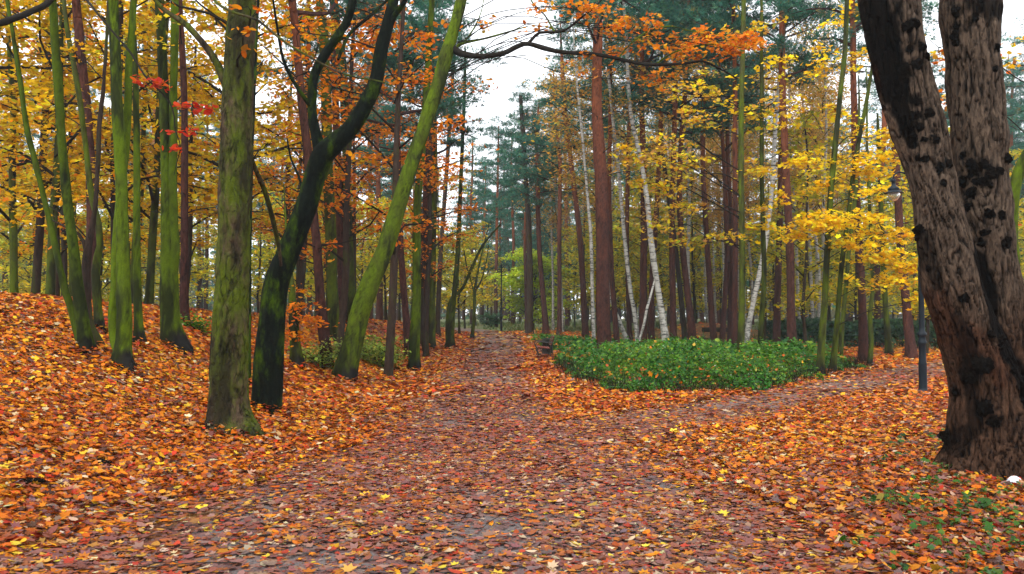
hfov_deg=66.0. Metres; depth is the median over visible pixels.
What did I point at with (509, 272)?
lamp post
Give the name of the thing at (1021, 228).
young maple
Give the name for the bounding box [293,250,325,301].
young maple
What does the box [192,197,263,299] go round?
young maple
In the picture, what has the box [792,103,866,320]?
pine tree
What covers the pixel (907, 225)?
young maple
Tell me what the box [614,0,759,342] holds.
tree
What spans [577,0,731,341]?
tree
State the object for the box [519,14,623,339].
tree
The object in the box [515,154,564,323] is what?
pine tree
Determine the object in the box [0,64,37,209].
maple tree
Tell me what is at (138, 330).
tree
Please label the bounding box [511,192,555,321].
pine tree
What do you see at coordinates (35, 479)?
bark piece
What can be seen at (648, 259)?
young maple
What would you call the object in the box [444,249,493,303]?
young maple
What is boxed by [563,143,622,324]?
pine tree
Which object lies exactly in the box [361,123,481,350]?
beech tree
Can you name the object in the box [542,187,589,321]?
pine tree
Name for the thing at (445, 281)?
young maple
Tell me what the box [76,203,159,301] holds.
young maple
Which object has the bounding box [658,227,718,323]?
young maple
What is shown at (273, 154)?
tree
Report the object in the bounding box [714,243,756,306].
young maple
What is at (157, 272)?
young maple
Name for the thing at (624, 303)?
young maple
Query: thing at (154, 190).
maple tree
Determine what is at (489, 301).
young maple
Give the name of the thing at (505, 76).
sky
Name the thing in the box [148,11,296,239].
maple tree
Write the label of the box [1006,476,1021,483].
crumpled paper
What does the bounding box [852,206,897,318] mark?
young maple
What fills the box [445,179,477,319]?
pine tree
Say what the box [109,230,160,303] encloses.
young maple
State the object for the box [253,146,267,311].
pine tree
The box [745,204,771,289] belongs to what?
pine tree
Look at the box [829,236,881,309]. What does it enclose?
young maple
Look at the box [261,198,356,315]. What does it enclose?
young maple
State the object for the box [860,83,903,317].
pine tree
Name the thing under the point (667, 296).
young maple
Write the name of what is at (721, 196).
birch tree
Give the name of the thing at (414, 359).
tree
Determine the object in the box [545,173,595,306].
young maple
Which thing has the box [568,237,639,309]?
young maple
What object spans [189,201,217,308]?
young maple
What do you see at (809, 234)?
birch tree
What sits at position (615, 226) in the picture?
young maple
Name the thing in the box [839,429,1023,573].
leafy weeds
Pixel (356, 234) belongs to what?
pine tree
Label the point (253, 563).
path
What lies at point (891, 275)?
young maple
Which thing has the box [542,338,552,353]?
litter bin
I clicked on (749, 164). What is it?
pine tree
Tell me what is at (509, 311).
pine tree
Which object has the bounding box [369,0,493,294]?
tree
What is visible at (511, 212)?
pine tree
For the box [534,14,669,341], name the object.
tree
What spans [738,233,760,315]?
pine tree
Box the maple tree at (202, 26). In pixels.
[139,0,359,207]
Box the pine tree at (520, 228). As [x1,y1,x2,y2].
[500,204,535,321]
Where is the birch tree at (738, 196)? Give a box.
[698,66,776,309]
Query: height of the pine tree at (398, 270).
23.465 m
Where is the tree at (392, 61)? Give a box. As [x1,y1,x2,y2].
[281,0,481,358]
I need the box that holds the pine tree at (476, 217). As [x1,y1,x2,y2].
[437,135,507,324]
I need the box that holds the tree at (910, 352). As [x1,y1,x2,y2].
[826,0,939,360]
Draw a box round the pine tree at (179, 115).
[147,52,211,291]
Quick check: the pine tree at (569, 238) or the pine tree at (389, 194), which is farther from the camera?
the pine tree at (569, 238)
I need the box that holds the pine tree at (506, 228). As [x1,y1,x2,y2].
[493,187,518,319]
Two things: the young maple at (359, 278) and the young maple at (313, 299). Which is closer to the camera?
the young maple at (359, 278)
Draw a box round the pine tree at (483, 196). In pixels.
[467,165,493,238]
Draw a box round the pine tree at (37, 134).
[0,76,53,194]
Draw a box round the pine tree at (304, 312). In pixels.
[294,259,307,315]
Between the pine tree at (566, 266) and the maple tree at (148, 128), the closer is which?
the maple tree at (148, 128)
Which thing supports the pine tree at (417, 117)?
on the ground at (206, 514)
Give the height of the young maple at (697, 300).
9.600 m
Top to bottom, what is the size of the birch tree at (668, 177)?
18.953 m
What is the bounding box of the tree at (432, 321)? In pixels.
[411,45,481,348]
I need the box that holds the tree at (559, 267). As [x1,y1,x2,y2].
[515,55,611,334]
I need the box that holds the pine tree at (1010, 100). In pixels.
[1003,58,1023,186]
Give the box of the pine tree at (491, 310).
[480,220,507,313]
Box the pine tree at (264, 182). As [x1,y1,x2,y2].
[253,125,273,209]
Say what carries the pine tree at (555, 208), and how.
on the ground at (206, 514)
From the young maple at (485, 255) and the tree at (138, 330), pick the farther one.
the young maple at (485, 255)
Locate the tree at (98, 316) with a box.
[0,0,150,333]
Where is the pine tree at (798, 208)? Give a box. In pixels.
[776,124,834,318]
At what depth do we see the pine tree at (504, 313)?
112.37 m
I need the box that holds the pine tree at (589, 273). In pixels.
[572,205,593,319]
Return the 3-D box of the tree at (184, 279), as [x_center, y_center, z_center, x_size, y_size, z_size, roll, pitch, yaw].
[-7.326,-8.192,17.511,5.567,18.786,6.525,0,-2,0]
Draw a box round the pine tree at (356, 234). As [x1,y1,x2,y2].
[306,163,364,269]
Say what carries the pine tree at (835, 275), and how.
on the ground at (206, 514)
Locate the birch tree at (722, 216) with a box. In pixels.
[687,67,758,307]
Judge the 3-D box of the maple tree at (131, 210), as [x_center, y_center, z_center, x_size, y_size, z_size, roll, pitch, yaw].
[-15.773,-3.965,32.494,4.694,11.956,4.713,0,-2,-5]
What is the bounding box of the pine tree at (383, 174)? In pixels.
[351,54,403,318]
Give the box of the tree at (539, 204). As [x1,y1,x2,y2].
[506,98,578,333]
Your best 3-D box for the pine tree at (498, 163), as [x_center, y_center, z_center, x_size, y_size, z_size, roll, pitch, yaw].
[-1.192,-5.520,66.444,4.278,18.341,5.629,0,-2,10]
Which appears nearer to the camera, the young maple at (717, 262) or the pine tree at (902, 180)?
the young maple at (717, 262)
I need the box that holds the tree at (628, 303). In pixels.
[581,2,680,339]
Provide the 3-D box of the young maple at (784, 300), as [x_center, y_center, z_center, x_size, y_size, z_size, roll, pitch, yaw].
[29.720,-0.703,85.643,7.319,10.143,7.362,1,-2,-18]
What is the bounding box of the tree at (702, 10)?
[669,0,836,343]
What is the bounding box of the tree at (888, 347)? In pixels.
[868,113,906,355]
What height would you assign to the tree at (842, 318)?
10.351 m
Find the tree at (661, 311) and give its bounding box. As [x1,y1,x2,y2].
[576,1,719,344]
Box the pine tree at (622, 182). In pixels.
[575,81,638,323]
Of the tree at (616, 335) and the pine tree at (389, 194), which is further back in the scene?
the pine tree at (389, 194)
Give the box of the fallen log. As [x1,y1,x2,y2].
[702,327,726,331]
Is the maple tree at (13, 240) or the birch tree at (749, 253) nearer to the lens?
the maple tree at (13, 240)
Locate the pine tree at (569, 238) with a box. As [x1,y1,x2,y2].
[557,191,589,311]
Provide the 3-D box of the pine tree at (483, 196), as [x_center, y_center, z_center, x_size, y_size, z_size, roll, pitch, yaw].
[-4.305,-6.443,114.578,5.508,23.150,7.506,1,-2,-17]
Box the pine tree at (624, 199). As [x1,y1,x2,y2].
[590,91,648,322]
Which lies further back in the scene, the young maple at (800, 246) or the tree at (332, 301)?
the young maple at (800, 246)
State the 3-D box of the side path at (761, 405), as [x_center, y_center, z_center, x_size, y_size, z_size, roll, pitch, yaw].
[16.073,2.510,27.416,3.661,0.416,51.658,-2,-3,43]
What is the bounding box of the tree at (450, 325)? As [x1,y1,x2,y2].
[441,46,501,347]
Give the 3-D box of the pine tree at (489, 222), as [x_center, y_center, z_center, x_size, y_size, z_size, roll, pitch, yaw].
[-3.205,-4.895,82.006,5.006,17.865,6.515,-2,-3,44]
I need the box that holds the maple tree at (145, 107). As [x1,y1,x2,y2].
[66,0,204,303]
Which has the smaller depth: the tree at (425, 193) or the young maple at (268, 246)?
the tree at (425, 193)
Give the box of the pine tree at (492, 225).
[462,187,508,322]
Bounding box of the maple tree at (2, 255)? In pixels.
[0,107,46,262]
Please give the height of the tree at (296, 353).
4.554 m
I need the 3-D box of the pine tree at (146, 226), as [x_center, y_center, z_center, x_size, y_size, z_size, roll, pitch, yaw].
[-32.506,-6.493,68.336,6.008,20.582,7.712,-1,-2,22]
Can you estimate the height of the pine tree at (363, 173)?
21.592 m
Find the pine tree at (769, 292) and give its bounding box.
[758,241,774,318]
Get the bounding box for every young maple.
[0,146,44,293]
[0,147,81,293]
[0,149,102,294]
[0,199,60,293]
[0,201,45,292]
[42,191,84,295]
[43,201,147,300]
[67,172,109,301]
[68,169,142,301]
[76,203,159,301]
[102,178,179,303]
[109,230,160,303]
[129,116,252,295]
[141,174,217,306]
[143,211,189,303]
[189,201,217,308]
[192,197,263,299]
[209,236,255,286]
[251,164,276,312]
[251,194,312,294]
[251,196,305,302]
[261,167,382,289]
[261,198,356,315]
[291,182,360,301]
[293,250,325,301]
[356,193,411,288]
[356,194,444,319]
[356,219,437,319]
[356,233,388,303]
[397,211,436,320]
[405,166,474,304]
[435,245,451,306]
[436,225,493,333]
[436,230,490,328]
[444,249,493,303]
[457,221,498,325]
[474,244,508,320]
[478,262,516,308]
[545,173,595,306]
[545,224,624,328]
[549,227,595,326]
[563,170,639,294]
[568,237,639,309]
[577,207,639,311]
[595,123,684,301]
[612,152,698,333]
[614,168,685,300]
[614,206,669,305]
[614,259,633,320]
[615,171,665,307]
[629,196,676,292]
[631,160,703,328]
[658,146,722,322]
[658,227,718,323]
[664,235,721,317]
[691,230,746,319]
[692,276,704,316]
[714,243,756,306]
[723,218,802,341]
[745,181,832,311]
[746,108,877,343]
[758,153,851,317]
[759,169,836,305]
[767,234,813,302]
[781,238,836,315]
[794,211,887,320]
[801,174,910,342]
[803,163,874,307]
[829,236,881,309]
[835,236,889,313]
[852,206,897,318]
[854,115,917,337]
[860,153,911,317]
[869,185,930,352]
[874,206,903,301]
[885,202,900,318]
[887,127,949,306]
[887,193,930,320]
[1009,149,1023,275]
[1018,202,1023,272]
[1018,212,1023,276]
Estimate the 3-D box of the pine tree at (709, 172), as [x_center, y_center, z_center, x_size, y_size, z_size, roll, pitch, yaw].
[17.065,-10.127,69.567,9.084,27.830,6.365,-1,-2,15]
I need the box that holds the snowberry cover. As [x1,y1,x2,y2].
[528,329,874,392]
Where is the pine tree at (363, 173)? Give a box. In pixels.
[351,57,410,188]
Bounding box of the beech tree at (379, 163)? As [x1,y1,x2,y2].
[267,22,405,227]
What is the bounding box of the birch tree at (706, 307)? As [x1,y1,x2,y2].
[675,69,723,322]
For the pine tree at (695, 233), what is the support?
on the ground at (206, 514)
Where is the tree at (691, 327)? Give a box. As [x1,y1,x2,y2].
[612,0,773,340]
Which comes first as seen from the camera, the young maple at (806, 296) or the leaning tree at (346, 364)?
the leaning tree at (346, 364)
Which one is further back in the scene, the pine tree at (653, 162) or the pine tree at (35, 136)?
the pine tree at (653, 162)
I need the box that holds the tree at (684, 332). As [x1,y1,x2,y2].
[630,12,692,339]
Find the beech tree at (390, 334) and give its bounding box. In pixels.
[285,0,482,375]
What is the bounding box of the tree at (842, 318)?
[796,75,898,356]
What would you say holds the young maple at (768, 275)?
on the ground at (206, 514)
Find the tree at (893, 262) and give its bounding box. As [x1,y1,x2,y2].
[828,67,926,371]
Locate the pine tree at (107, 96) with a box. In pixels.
[95,38,151,175]
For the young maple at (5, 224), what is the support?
on the ground at (206, 514)
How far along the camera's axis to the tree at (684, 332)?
41.99 m
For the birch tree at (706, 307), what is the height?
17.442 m
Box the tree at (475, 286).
[457,223,505,337]
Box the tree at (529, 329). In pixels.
[494,78,556,333]
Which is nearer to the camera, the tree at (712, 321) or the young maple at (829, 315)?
the tree at (712, 321)
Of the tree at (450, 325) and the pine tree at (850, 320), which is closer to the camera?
the tree at (450, 325)
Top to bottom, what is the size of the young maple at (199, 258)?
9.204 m
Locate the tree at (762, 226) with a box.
[721,0,828,357]
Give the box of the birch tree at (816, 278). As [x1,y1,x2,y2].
[777,83,850,317]
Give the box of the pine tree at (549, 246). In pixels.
[518,177,577,321]
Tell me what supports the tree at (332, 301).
on the ground at (206, 514)
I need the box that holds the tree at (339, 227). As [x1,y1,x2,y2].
[256,0,416,323]
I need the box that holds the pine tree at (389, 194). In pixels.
[340,125,393,249]
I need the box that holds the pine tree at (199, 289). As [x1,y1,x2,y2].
[188,73,219,308]
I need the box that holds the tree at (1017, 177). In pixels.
[925,35,1023,263]
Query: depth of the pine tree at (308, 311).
70.20 m
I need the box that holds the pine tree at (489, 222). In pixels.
[452,156,503,321]
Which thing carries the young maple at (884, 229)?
on the ground at (206, 514)
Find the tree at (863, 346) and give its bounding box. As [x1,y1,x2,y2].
[753,0,938,361]
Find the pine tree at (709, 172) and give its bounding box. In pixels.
[666,60,750,319]
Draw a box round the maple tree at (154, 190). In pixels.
[37,0,224,303]
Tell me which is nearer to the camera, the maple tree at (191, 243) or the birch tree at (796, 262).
the maple tree at (191, 243)
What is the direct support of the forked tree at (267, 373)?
on the ground at (206, 514)
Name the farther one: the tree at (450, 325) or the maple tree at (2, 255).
the tree at (450, 325)
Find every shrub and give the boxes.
[180,307,211,334]
[285,333,341,367]
[344,332,381,358]
[360,331,410,367]
[477,311,506,326]
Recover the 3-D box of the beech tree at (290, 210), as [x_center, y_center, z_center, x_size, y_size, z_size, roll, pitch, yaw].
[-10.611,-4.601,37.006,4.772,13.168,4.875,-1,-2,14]
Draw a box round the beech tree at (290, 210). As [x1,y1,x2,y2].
[253,58,323,314]
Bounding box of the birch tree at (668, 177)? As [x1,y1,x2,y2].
[630,95,703,319]
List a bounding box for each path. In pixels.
[126,327,799,573]
[378,362,944,482]
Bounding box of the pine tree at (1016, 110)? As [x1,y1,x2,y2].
[930,0,1023,125]
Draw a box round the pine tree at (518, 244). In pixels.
[506,204,548,285]
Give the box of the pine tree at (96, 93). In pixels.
[26,18,109,281]
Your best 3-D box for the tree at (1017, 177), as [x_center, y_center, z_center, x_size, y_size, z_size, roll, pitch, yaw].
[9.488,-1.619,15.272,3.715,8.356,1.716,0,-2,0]
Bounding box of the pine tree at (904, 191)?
[863,132,910,277]
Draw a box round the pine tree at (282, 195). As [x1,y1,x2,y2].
[252,124,309,276]
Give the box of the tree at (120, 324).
[106,0,136,376]
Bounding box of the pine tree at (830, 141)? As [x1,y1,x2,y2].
[807,89,864,197]
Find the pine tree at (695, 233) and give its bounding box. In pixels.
[659,171,711,323]
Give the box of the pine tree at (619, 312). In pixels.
[613,207,630,318]
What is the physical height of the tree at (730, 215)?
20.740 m
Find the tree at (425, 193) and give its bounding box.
[357,0,508,344]
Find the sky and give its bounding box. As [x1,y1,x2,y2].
[0,0,1023,318]
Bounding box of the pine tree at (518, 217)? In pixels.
[490,112,553,328]
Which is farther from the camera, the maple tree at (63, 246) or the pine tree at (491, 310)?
the pine tree at (491, 310)
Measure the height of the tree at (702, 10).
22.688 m
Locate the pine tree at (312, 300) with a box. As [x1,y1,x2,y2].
[295,255,312,315]
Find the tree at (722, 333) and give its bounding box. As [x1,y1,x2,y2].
[651,0,779,341]
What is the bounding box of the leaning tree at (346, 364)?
[331,0,773,381]
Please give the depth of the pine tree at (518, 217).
57.30 m
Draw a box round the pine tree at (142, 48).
[137,1,208,258]
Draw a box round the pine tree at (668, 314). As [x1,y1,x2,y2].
[634,110,693,325]
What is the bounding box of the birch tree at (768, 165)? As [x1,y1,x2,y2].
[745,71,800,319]
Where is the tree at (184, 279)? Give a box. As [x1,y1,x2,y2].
[142,0,217,325]
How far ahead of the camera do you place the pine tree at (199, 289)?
73.97 m
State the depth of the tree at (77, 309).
12.31 m
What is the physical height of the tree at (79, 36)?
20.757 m
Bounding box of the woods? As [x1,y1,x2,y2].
[0,223,917,319]
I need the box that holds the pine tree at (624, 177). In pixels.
[606,56,668,233]
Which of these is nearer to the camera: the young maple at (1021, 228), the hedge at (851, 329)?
the hedge at (851, 329)
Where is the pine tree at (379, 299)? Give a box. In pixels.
[347,0,409,319]
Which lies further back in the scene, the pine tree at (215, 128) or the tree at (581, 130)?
the pine tree at (215, 128)
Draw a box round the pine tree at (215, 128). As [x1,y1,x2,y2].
[196,120,258,282]
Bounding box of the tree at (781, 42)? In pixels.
[707,0,837,344]
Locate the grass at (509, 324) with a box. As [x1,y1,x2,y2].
[410,318,938,349]
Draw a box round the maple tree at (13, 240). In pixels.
[0,0,110,293]
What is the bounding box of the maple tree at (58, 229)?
[3,1,129,295]
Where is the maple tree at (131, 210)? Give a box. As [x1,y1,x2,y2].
[73,56,193,267]
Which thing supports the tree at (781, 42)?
on the ground at (206, 514)
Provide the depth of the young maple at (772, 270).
53.58 m
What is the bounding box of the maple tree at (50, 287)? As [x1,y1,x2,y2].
[0,0,158,294]
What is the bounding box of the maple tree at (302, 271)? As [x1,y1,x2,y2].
[211,19,388,319]
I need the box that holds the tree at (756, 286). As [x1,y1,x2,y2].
[721,15,848,342]
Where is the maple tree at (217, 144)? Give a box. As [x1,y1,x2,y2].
[168,0,309,234]
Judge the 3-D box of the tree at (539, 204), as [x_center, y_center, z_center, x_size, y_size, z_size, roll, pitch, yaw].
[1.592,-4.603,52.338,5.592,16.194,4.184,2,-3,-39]
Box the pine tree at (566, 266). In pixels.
[530,81,593,325]
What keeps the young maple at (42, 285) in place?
on the ground at (206, 514)
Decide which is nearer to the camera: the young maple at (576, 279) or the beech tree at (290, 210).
the beech tree at (290, 210)
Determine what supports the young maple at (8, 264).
on the ground at (206, 514)
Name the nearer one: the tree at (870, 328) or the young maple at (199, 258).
the tree at (870, 328)
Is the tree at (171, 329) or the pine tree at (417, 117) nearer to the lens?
the tree at (171, 329)
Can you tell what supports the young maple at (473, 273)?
on the ground at (206, 514)
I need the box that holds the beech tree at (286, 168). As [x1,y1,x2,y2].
[252,109,323,252]
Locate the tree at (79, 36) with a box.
[28,0,105,298]
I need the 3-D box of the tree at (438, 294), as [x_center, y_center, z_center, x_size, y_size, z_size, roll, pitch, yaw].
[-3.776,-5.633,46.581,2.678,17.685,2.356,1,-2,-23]
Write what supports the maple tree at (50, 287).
on the ground at (206, 514)
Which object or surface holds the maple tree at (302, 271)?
on the ground at (206, 514)
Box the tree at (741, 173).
[609,0,802,368]
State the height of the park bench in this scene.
0.885 m
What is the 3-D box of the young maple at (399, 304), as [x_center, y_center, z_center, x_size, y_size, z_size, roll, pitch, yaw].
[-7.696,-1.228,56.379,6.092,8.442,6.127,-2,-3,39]
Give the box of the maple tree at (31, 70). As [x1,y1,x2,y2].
[0,59,109,155]
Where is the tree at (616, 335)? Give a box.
[555,4,658,342]
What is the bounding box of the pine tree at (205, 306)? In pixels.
[188,102,217,309]
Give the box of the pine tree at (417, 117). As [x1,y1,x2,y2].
[383,113,441,250]
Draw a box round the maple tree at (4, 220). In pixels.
[0,0,80,258]
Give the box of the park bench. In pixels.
[534,335,554,357]
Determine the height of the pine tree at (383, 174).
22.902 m
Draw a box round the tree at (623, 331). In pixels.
[588,82,639,341]
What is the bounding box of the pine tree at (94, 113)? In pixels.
[51,86,110,286]
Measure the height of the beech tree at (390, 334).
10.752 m
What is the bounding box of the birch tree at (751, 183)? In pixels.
[697,81,776,327]
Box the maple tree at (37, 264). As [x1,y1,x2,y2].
[0,1,152,293]
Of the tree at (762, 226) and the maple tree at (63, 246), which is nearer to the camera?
the tree at (762, 226)
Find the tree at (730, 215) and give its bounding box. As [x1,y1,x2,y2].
[679,0,774,341]
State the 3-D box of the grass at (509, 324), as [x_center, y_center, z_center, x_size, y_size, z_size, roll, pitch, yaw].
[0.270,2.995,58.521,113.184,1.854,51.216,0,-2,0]
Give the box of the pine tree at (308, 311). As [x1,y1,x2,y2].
[277,70,320,314]
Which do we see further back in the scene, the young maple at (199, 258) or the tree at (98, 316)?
the young maple at (199, 258)
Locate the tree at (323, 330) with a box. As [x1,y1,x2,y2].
[266,0,377,369]
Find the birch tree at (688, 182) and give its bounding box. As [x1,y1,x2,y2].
[635,1,722,290]
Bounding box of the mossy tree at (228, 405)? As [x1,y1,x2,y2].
[153,0,416,439]
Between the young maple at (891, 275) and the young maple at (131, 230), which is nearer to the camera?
the young maple at (131, 230)
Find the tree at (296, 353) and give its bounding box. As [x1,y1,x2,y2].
[283,183,336,369]
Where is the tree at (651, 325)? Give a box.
[606,0,740,339]
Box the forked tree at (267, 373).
[250,0,407,416]
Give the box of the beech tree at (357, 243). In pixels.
[318,120,382,263]
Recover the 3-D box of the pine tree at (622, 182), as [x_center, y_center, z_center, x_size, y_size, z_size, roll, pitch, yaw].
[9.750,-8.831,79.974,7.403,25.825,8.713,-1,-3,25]
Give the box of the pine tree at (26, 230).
[0,162,45,285]
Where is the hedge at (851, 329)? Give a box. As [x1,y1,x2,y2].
[766,316,937,347]
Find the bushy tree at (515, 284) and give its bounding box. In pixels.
[486,246,574,328]
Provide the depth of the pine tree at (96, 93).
69.15 m
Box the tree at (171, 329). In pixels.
[155,0,193,356]
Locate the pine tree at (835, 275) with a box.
[819,198,861,320]
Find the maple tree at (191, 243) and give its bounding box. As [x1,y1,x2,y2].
[128,46,280,285]
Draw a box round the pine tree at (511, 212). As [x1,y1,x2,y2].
[486,118,534,324]
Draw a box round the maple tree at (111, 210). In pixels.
[1,0,223,279]
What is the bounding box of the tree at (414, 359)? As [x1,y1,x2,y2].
[382,0,498,370]
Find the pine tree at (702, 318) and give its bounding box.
[676,150,720,322]
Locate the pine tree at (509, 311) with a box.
[494,198,521,320]
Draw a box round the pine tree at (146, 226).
[128,125,160,271]
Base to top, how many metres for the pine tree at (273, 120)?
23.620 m
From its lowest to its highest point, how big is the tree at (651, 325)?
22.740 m
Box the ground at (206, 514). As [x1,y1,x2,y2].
[0,306,1023,573]
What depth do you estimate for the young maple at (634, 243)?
86.10 m
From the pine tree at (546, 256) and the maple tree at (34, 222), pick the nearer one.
the maple tree at (34, 222)
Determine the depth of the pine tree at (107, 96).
63.79 m
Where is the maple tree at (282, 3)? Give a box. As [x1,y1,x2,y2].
[142,0,311,217]
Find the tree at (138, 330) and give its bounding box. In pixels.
[103,14,193,347]
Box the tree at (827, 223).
[755,0,900,373]
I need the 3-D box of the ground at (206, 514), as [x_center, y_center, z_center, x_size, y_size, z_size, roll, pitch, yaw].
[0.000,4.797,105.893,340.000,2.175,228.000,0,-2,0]
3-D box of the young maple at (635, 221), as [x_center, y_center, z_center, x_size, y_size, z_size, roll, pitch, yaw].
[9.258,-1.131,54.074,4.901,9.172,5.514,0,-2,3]
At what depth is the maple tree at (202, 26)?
21.85 m
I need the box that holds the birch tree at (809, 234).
[754,56,861,342]
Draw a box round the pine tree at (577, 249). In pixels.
[562,207,590,321]
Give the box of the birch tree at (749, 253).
[716,105,776,328]
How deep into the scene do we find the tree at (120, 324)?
12.18 m
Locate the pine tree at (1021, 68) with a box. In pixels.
[1003,15,1023,166]
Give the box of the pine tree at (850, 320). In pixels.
[834,107,875,321]
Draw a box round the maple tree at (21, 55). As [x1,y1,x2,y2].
[0,1,49,112]
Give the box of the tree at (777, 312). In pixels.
[692,0,863,341]
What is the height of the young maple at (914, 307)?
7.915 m
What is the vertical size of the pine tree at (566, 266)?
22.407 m
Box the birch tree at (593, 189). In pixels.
[563,76,632,250]
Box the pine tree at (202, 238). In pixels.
[194,200,217,260]
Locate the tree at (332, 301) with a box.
[261,0,411,340]
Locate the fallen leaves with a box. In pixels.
[0,291,1023,573]
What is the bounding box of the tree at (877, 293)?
[817,0,943,343]
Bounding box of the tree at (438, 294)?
[435,74,467,336]
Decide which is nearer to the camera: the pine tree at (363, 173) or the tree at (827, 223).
the tree at (827, 223)
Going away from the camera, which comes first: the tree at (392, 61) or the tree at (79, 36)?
the tree at (79, 36)
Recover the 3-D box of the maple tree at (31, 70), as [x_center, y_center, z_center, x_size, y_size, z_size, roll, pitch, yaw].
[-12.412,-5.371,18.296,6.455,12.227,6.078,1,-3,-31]
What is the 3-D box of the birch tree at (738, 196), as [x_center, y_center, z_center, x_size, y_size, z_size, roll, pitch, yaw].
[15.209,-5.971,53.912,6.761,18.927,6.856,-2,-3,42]
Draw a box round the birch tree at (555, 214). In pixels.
[512,80,594,331]
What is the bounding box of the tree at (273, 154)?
[204,0,298,384]
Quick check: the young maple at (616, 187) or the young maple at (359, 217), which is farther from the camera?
the young maple at (616, 187)
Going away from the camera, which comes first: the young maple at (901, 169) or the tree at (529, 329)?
the young maple at (901, 169)
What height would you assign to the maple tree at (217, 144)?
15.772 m
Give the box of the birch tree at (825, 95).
[768,0,876,324]
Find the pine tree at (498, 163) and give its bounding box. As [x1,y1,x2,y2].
[472,115,517,326]
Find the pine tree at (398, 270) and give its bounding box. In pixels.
[384,176,412,320]
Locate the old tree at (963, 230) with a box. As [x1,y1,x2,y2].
[857,0,1023,480]
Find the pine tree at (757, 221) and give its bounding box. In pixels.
[738,145,785,281]
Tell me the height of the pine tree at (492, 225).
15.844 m
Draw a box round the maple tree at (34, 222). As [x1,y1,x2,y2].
[0,28,123,295]
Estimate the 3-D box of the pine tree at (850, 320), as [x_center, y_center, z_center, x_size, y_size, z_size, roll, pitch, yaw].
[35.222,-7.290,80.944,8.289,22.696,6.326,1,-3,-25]
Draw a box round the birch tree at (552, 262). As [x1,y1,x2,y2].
[527,76,583,329]
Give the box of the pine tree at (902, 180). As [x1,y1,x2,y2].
[870,138,910,257]
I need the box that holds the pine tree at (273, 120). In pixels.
[254,109,293,268]
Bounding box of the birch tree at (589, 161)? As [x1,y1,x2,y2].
[555,44,639,224]
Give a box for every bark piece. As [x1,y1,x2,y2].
[19,477,46,486]
[92,459,113,465]
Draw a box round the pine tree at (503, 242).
[477,185,518,318]
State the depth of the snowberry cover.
19.46 m
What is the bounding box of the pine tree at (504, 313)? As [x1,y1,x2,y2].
[489,136,521,319]
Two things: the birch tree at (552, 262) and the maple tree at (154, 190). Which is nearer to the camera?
the maple tree at (154, 190)
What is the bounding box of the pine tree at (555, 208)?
[531,126,573,308]
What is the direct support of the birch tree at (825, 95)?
on the ground at (206, 514)
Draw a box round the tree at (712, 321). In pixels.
[652,1,773,342]
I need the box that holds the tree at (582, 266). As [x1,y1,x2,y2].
[515,5,619,336]
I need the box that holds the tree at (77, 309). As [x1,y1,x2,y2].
[0,0,217,358]
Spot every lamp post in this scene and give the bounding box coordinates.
[500,264,510,330]
[884,171,927,390]
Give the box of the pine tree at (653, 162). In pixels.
[631,102,684,322]
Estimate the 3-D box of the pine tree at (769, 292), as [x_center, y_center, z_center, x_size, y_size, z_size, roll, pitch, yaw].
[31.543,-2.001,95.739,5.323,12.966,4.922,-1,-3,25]
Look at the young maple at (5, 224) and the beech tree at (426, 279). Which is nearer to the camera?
the beech tree at (426, 279)
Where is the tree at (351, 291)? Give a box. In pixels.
[304,0,389,316]
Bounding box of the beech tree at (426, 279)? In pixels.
[383,74,486,355]
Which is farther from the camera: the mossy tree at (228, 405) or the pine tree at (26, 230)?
the pine tree at (26, 230)
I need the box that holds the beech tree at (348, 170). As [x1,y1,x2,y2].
[265,0,410,357]
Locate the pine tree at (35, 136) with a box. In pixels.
[0,61,39,290]
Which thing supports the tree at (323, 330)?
on the ground at (206, 514)
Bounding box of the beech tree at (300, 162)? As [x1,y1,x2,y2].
[253,90,362,300]
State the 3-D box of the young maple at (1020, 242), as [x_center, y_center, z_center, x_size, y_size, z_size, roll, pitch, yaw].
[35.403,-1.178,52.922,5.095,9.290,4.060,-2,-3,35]
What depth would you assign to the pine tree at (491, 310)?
100.00 m
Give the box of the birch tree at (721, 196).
[685,57,770,247]
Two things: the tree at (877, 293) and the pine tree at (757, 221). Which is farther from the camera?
the pine tree at (757, 221)
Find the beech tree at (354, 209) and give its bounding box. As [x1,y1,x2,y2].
[292,107,406,286]
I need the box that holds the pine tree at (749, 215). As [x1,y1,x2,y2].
[714,130,768,324]
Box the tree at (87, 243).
[0,1,133,353]
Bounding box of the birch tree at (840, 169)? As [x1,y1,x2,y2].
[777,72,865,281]
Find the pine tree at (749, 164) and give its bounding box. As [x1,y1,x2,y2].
[712,78,777,288]
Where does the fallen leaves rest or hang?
on the ground at (206, 514)
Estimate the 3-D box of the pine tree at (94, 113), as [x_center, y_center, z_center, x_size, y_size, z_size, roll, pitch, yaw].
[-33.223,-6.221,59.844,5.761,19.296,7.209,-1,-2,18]
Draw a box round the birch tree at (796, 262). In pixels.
[750,44,844,319]
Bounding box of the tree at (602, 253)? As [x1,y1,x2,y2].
[536,0,681,348]
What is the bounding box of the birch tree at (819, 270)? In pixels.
[767,22,849,319]
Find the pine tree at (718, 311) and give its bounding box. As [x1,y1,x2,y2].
[690,64,766,323]
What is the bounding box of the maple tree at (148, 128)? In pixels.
[32,0,194,280]
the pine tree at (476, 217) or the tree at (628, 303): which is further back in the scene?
the pine tree at (476, 217)
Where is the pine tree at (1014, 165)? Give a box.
[1013,129,1023,214]
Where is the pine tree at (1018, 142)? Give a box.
[1006,87,1023,197]
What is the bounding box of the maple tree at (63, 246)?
[0,3,130,295]
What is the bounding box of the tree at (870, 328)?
[843,66,910,365]

